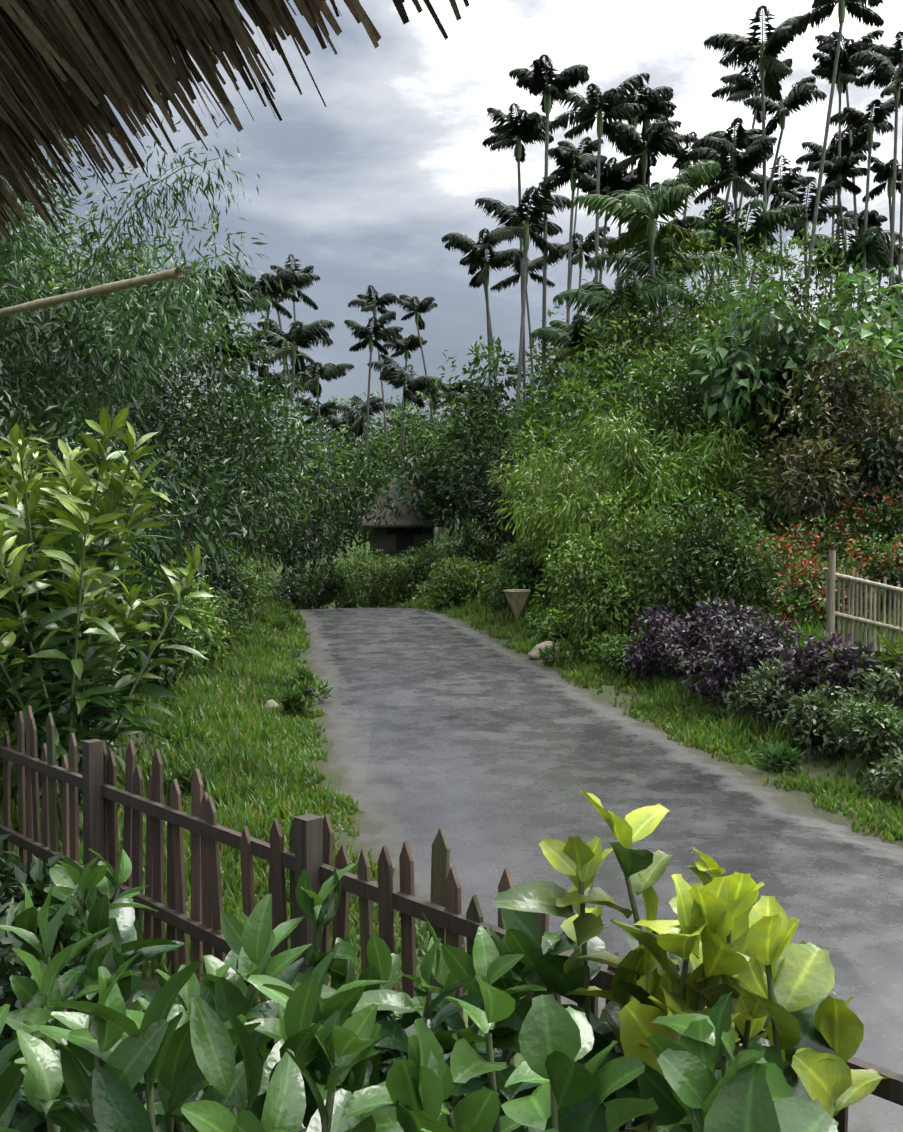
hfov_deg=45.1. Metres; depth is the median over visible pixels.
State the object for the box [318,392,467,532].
tree
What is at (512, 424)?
bush
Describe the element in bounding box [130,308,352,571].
tree
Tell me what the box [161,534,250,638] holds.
shrub
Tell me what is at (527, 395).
tree
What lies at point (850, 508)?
red croton shrub
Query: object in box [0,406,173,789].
croton bush
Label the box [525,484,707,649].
mound shrub
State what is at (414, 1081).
leaf plant
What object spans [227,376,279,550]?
areca palm
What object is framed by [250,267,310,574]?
areca palm
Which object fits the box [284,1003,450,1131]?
garden plant
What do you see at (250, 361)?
areca palm
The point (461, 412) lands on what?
tree
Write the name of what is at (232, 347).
areca palm
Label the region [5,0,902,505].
sky
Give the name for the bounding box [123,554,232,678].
shrub
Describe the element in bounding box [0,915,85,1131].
plant
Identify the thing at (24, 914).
garden plant
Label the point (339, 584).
shrub
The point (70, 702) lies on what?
croton bush
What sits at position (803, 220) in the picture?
areca palm
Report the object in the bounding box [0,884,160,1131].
garden plant
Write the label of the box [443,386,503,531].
areca palm
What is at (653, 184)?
areca palm
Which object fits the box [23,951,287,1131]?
garden plant
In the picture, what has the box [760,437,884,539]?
hill shrub
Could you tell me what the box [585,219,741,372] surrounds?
areca palm
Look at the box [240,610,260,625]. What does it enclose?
weed tuft
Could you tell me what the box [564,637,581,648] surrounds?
weed tuft
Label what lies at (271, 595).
shrub
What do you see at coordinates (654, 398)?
tree
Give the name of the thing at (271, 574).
shrub
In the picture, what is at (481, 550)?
shrub
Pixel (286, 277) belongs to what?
areca palm
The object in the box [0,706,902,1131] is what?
picket fence
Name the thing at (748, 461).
hill shrub
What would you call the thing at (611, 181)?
areca palm
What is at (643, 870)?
pisonia plant
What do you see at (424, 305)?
areca palm
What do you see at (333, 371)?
areca palm
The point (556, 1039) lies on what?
leaf plant
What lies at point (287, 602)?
weed tuft
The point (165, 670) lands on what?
shrub
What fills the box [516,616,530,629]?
weed tuft
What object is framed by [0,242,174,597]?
tree
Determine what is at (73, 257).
bamboo
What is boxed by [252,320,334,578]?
areca palm
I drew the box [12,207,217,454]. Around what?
bamboo
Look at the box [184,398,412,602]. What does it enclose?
tree
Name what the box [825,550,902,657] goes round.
bamboo fence panel
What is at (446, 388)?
areca palm
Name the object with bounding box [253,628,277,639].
weed tuft
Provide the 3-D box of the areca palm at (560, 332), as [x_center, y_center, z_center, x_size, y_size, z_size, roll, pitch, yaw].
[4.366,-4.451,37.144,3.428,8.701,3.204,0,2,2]
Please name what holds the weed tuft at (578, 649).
on the terrain at (800, 796)
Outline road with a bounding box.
[294,608,902,1131]
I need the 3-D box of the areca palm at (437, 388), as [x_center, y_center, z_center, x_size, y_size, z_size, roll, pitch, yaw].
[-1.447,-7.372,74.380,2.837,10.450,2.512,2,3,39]
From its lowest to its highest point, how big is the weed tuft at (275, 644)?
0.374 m
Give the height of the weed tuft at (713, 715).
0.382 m
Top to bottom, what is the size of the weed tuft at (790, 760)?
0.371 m
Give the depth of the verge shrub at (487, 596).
26.45 m
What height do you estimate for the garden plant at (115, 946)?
1.137 m
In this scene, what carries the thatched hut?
on the terrain at (800, 796)
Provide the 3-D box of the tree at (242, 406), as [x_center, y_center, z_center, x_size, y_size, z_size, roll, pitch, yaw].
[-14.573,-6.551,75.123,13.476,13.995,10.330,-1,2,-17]
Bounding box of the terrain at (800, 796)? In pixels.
[0,510,902,1131]
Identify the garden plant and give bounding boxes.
[0,848,159,1014]
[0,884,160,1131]
[0,894,311,1131]
[0,1004,260,1131]
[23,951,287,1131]
[37,853,273,1100]
[126,972,357,1131]
[155,911,336,1093]
[165,995,558,1131]
[202,952,381,1131]
[258,969,527,1131]
[277,863,411,1052]
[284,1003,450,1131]
[352,912,546,1109]
[379,908,608,1102]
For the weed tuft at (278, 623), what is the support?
on the terrain at (800, 796)
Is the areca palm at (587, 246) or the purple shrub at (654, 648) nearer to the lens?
the purple shrub at (654, 648)
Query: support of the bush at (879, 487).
on the terrain at (800, 796)
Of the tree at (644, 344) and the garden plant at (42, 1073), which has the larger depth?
the tree at (644, 344)
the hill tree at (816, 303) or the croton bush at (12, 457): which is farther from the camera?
the hill tree at (816, 303)
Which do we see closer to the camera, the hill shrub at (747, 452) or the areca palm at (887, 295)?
the hill shrub at (747, 452)
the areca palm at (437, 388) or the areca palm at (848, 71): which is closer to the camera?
the areca palm at (848, 71)
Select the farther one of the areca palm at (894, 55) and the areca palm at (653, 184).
the areca palm at (653, 184)
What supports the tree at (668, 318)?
on the terrain at (800, 796)
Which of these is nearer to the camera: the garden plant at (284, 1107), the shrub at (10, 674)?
the garden plant at (284, 1107)
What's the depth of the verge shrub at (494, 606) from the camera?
24.44 m
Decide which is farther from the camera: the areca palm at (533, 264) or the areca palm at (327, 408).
the areca palm at (327, 408)
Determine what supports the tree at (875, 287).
on the terrain at (800, 796)
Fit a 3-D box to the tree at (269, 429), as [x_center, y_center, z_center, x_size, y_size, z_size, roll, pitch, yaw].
[-6.282,-2.687,25.593,7.636,7.441,7.262,0,2,2]
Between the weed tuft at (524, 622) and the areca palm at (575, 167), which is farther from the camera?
the areca palm at (575, 167)
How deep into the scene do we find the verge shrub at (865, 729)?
9.31 m
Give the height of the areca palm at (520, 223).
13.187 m
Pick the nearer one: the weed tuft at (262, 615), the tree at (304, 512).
the weed tuft at (262, 615)
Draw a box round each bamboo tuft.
[487,425,677,603]
[562,388,773,586]
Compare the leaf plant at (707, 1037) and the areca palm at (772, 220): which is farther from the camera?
the areca palm at (772, 220)
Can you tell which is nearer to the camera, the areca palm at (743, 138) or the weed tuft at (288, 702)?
the weed tuft at (288, 702)
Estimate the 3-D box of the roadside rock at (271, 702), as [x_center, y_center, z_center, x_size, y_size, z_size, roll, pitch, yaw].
[-2.170,1.687,13.056,0.201,0.163,0.235,0,2,2]
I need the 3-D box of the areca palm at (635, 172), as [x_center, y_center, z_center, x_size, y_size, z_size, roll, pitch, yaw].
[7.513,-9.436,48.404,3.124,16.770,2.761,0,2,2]
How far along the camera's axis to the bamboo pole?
5.28 m
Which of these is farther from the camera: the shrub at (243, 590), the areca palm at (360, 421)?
the areca palm at (360, 421)
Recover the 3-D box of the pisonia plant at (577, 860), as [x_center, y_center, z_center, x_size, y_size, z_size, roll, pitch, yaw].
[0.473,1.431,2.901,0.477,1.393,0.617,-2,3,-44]
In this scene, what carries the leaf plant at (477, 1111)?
on the terrain at (800, 796)
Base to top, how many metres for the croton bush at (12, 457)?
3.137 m
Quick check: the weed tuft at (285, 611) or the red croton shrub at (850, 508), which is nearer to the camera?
the red croton shrub at (850, 508)
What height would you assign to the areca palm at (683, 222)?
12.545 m
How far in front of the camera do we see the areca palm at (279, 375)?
71.46 m
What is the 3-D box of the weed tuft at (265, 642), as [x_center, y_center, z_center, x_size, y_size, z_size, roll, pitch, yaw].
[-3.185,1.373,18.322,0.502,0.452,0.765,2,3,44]
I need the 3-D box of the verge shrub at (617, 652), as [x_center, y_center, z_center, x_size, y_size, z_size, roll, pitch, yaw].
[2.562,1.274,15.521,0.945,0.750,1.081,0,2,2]
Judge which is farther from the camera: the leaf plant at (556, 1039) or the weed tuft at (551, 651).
the weed tuft at (551, 651)
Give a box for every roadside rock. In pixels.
[263,699,278,708]
[528,641,558,659]
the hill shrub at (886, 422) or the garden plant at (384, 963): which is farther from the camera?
the hill shrub at (886, 422)
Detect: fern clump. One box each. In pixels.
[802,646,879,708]
[872,626,902,692]
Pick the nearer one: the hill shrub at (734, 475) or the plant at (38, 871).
the plant at (38, 871)
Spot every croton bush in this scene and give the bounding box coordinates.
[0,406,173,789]
[0,410,56,697]
[0,469,150,749]
[0,494,214,842]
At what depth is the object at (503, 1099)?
2.98 m
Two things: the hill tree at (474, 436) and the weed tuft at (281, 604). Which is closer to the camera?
the weed tuft at (281, 604)
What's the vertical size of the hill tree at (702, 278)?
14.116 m
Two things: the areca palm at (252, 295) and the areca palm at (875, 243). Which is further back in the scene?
the areca palm at (252, 295)
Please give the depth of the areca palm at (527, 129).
44.82 m
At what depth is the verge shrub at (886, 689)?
10.05 m
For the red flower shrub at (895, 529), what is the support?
on the terrain at (800, 796)
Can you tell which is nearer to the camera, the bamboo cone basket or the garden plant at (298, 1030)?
the garden plant at (298, 1030)
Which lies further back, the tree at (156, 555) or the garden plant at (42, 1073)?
the tree at (156, 555)
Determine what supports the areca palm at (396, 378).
on the terrain at (800, 796)
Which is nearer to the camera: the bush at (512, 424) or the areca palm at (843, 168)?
the bush at (512, 424)
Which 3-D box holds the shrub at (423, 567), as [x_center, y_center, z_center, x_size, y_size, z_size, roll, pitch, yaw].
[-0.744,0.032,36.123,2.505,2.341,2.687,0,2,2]
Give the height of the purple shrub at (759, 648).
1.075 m
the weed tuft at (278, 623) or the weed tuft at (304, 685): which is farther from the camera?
the weed tuft at (278, 623)
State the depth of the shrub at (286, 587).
38.32 m
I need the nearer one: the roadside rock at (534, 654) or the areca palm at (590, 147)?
the roadside rock at (534, 654)
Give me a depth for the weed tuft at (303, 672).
14.08 m
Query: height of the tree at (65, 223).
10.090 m
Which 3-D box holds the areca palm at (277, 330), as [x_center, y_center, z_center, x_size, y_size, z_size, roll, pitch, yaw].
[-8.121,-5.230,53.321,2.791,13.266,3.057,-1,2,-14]
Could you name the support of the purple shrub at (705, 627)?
on the terrain at (800, 796)
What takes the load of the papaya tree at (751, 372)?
on the terrain at (800, 796)
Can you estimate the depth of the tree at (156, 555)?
10.60 m
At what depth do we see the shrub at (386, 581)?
37.04 m
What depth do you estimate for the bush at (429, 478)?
55.36 m
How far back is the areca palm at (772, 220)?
38.93 m
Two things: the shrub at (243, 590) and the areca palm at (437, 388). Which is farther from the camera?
the areca palm at (437, 388)
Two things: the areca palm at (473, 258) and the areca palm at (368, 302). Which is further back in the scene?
the areca palm at (368, 302)
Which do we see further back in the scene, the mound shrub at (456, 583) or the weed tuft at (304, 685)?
the mound shrub at (456, 583)
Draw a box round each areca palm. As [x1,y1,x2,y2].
[180,287,269,541]
[182,263,255,543]
[189,330,260,538]
[215,334,274,547]
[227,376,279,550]
[230,374,304,554]
[245,269,303,586]
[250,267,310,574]
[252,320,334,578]
[257,318,314,585]
[258,371,315,567]
[270,254,320,576]
[282,362,353,568]
[294,397,336,569]
[324,413,366,532]
[334,396,395,470]
[344,311,402,563]
[348,285,401,469]
[367,354,441,555]
[382,334,426,465]
[386,412,434,442]
[397,294,440,538]
[411,383,447,448]
[434,380,473,538]
[441,226,505,542]
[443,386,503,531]
[453,236,523,561]
[474,174,572,562]
[482,103,558,549]
[490,250,562,406]
[509,54,589,437]
[529,313,630,410]
[541,226,616,372]
[548,147,606,544]
[551,73,649,422]
[553,268,690,539]
[557,136,603,288]
[571,160,720,463]
[576,157,645,382]
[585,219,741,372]
[587,163,651,402]
[606,83,676,373]
[609,116,695,357]
[620,216,696,331]
[626,87,673,322]
[641,182,682,338]
[665,130,718,335]
[688,204,726,452]
[689,136,776,460]
[689,196,804,455]
[691,117,761,342]
[704,5,809,452]
[711,55,792,318]
[743,76,826,293]
[744,155,812,298]
[770,176,847,325]
[787,0,883,328]
[795,127,880,305]
[797,218,902,311]
[808,153,866,305]
[811,47,871,285]
[815,30,883,309]
[830,97,902,307]
[834,210,887,282]
[842,286,901,319]
[847,248,902,304]
[850,51,902,301]
[860,31,902,283]
[862,156,900,293]
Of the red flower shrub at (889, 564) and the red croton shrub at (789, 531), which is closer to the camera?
the red flower shrub at (889, 564)
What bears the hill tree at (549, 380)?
on the terrain at (800, 796)
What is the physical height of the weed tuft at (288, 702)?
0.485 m
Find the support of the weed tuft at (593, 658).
on the terrain at (800, 796)
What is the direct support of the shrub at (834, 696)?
on the terrain at (800, 796)
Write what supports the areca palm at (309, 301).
on the terrain at (800, 796)
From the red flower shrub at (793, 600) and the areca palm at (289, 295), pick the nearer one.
the red flower shrub at (793, 600)
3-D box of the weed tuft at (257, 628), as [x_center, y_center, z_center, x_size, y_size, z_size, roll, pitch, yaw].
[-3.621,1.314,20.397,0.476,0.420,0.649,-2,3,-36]
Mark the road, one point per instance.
(490, 756)
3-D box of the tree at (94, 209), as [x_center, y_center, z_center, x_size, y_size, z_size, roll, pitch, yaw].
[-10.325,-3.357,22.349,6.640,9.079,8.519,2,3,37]
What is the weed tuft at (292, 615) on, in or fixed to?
on the terrain at (800, 796)
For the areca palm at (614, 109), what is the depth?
39.60 m
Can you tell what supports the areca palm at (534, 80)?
on the terrain at (800, 796)
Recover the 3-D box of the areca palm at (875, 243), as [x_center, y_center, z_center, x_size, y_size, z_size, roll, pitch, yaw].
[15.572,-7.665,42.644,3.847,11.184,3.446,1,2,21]
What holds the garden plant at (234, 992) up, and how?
on the terrain at (800, 796)
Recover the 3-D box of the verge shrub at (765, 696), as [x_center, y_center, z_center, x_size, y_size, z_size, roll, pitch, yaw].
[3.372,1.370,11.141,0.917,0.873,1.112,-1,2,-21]
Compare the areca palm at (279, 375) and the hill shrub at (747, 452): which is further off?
the areca palm at (279, 375)
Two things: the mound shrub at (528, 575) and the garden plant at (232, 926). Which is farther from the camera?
the mound shrub at (528, 575)
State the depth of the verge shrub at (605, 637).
16.34 m
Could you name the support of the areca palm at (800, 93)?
on the terrain at (800, 796)
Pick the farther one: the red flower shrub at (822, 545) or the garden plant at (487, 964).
the red flower shrub at (822, 545)
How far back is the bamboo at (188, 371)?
12.96 m
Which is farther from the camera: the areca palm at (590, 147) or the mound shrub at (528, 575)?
the areca palm at (590, 147)
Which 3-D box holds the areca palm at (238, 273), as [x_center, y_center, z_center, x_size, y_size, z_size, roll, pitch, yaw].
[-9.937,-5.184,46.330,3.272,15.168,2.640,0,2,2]
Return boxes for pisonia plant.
[494,836,695,1131]
[556,791,812,1100]
[606,874,766,1131]
[714,896,888,1118]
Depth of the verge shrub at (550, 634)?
19.13 m
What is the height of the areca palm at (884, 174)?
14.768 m
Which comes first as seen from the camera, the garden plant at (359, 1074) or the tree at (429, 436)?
the garden plant at (359, 1074)
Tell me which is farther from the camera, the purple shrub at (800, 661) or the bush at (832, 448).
the bush at (832, 448)
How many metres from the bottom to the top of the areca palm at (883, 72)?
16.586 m
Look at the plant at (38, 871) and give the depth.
5.48 m
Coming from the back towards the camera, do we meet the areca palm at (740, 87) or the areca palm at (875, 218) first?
the areca palm at (875, 218)
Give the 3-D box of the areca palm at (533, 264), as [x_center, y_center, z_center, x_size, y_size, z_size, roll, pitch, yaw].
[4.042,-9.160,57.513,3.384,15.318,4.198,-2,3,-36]
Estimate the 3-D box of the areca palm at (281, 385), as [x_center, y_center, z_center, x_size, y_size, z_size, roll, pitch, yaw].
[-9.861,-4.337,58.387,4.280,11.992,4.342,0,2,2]
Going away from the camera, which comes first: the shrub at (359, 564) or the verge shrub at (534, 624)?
the verge shrub at (534, 624)
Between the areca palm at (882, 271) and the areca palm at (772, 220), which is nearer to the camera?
the areca palm at (772, 220)
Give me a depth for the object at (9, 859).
5.72 m
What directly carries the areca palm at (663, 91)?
on the terrain at (800, 796)
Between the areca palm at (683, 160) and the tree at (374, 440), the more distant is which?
the tree at (374, 440)
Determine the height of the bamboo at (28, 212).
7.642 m
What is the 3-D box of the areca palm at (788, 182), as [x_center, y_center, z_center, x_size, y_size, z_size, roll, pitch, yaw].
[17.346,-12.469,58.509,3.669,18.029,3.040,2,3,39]
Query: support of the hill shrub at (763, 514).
on the terrain at (800, 796)
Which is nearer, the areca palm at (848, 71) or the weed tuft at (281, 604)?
the weed tuft at (281, 604)
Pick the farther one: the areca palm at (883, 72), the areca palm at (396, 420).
the areca palm at (396, 420)
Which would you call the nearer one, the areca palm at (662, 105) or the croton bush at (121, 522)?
the croton bush at (121, 522)
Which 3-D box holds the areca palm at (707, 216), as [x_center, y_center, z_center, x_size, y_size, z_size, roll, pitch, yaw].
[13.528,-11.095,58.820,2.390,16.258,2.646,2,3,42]
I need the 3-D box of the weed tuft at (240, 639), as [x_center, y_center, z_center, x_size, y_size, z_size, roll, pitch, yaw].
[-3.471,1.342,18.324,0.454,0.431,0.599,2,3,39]
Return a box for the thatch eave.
[0,0,468,258]
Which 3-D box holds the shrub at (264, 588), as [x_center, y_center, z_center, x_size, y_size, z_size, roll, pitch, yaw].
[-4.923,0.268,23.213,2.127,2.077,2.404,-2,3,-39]
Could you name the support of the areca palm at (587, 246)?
on the terrain at (800, 796)
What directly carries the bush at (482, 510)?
on the terrain at (800, 796)
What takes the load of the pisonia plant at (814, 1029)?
on the terrain at (800, 796)
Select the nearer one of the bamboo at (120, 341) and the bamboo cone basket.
the bamboo at (120, 341)
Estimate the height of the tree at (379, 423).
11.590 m
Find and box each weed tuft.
[153,718,218,750]
[163,762,221,795]
[232,634,257,643]
[235,634,260,649]
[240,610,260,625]
[244,625,267,633]
[247,634,283,650]
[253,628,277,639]
[257,611,265,622]
[262,641,287,652]
[268,602,285,608]
[269,617,295,633]
[275,683,319,717]
[277,608,294,615]
[279,599,295,608]
[279,665,319,694]
[282,610,303,625]
[291,676,333,702]
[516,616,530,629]
[519,609,536,619]
[538,638,575,662]
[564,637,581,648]
[572,642,591,659]
[587,643,612,667]
[660,665,677,681]
[698,705,734,726]
[751,739,806,775]
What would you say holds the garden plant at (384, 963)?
on the terrain at (800, 796)
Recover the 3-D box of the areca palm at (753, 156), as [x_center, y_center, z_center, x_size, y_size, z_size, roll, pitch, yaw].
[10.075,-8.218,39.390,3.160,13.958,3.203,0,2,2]
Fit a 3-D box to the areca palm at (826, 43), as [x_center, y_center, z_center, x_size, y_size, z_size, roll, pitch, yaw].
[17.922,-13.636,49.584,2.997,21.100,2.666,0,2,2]
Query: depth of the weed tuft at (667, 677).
14.43 m
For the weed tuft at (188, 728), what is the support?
on the terrain at (800, 796)
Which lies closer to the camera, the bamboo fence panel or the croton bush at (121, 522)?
the croton bush at (121, 522)
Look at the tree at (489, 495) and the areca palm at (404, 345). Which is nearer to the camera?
the tree at (489, 495)
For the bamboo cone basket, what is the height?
0.849 m
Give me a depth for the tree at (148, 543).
44.87 m
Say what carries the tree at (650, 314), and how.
on the terrain at (800, 796)
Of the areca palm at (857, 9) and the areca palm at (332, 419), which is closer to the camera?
the areca palm at (857, 9)
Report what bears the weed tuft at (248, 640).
on the terrain at (800, 796)
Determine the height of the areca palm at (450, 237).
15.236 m
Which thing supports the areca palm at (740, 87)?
on the terrain at (800, 796)
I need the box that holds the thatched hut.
[357,474,450,558]
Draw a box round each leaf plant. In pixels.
[346,1017,455,1131]
[375,974,658,1131]
[501,994,607,1131]
[636,989,793,1131]
[645,1032,838,1131]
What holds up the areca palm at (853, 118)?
on the terrain at (800, 796)
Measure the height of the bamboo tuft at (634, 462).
4.126 m
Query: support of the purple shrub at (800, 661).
on the terrain at (800, 796)
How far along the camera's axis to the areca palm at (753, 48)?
38.99 m
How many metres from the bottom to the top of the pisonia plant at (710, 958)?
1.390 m
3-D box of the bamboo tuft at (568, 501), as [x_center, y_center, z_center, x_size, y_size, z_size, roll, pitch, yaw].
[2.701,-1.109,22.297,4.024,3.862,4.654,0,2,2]
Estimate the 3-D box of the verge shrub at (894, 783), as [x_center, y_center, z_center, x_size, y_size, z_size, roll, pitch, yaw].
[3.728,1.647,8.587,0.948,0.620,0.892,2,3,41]
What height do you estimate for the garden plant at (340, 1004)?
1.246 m
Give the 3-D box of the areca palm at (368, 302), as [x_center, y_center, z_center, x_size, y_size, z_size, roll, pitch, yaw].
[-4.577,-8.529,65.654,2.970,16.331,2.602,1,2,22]
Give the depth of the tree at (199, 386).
94.33 m
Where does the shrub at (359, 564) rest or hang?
on the terrain at (800, 796)
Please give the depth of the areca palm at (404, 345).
72.31 m
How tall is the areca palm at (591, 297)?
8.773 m
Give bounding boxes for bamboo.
[0,102,283,507]
[1,180,79,267]
[7,190,240,499]
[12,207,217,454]
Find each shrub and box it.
[0,623,130,708]
[111,560,212,698]
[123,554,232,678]
[144,564,250,654]
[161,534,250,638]
[166,544,271,629]
[187,531,276,624]
[213,542,275,606]
[225,547,281,603]
[269,566,326,609]
[292,560,368,608]
[337,543,410,607]
[349,553,424,607]
[393,532,462,596]
[412,555,506,610]
[434,514,510,571]
[478,575,504,605]
[482,531,565,610]
[486,584,531,612]
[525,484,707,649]
[525,608,563,638]
[533,607,583,642]
[579,627,628,668]
[599,631,659,679]
[621,602,716,681]
[622,476,796,619]
[627,446,769,553]
[660,597,776,683]
[674,465,828,574]
[677,613,818,709]
[700,436,785,526]
[721,435,823,482]
[723,655,813,735]
[749,513,869,604]
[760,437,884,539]
[762,630,881,704]
[764,515,881,568]
[767,547,876,631]
[778,680,857,758]
[814,398,902,507]
[827,481,902,569]
[828,479,902,547]
[830,694,902,773]
[835,531,902,611]
[836,662,902,726]
[860,747,902,805]
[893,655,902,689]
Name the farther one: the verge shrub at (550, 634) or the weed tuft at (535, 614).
the weed tuft at (535, 614)
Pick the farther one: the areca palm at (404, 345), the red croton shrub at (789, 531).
the areca palm at (404, 345)
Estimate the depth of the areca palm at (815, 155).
53.52 m
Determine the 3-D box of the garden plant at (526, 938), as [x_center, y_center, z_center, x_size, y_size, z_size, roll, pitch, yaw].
[0.106,1.523,3.130,0.528,1.131,0.548,-2,3,-39]
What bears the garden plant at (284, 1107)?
on the terrain at (800, 796)
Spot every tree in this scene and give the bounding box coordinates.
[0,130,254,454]
[0,182,161,368]
[0,223,269,657]
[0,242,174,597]
[1,159,175,484]
[38,296,325,575]
[72,280,340,540]
[110,441,255,585]
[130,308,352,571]
[161,350,283,442]
[172,371,303,522]
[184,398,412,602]
[211,420,369,581]
[304,391,451,482]
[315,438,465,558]
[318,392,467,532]
[341,391,450,466]
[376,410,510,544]
[378,376,545,437]
[400,335,601,560]
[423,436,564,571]
[464,339,623,445]
[466,416,536,556]
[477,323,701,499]
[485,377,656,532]
[494,265,754,464]
[525,206,795,452]
[539,278,709,406]
[543,342,738,551]
[607,254,755,438]
[634,269,818,455]
[671,222,902,471]
[679,286,901,465]
[684,251,876,457]
[685,266,902,488]
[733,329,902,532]
[809,235,902,311]
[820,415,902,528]
[829,253,902,317]
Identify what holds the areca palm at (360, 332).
on the terrain at (800, 796)
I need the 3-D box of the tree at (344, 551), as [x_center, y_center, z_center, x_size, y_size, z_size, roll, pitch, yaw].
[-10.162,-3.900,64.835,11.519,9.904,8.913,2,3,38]
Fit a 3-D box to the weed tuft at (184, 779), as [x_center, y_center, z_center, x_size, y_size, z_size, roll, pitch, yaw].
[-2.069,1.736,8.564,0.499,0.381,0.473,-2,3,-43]
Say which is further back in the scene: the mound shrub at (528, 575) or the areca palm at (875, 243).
the areca palm at (875, 243)
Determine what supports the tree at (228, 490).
on the terrain at (800, 796)
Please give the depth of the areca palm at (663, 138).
42.84 m
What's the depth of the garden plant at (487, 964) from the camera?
2.87 m
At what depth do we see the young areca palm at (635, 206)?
33.21 m
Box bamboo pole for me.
[0,267,182,316]
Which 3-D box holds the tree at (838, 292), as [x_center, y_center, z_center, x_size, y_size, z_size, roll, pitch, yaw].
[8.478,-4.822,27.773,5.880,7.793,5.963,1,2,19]
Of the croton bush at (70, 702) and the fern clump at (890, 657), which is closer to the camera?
the croton bush at (70, 702)
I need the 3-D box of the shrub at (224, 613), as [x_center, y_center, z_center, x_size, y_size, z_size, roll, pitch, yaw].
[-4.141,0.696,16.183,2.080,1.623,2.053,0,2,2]
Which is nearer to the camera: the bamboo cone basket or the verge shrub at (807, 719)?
the verge shrub at (807, 719)
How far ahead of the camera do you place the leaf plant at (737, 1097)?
1.82 m
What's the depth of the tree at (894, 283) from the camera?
45.34 m
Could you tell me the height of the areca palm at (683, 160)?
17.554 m
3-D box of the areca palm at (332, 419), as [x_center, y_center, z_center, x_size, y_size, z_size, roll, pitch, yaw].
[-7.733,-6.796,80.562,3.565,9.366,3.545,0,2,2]
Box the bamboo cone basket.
[504,589,529,624]

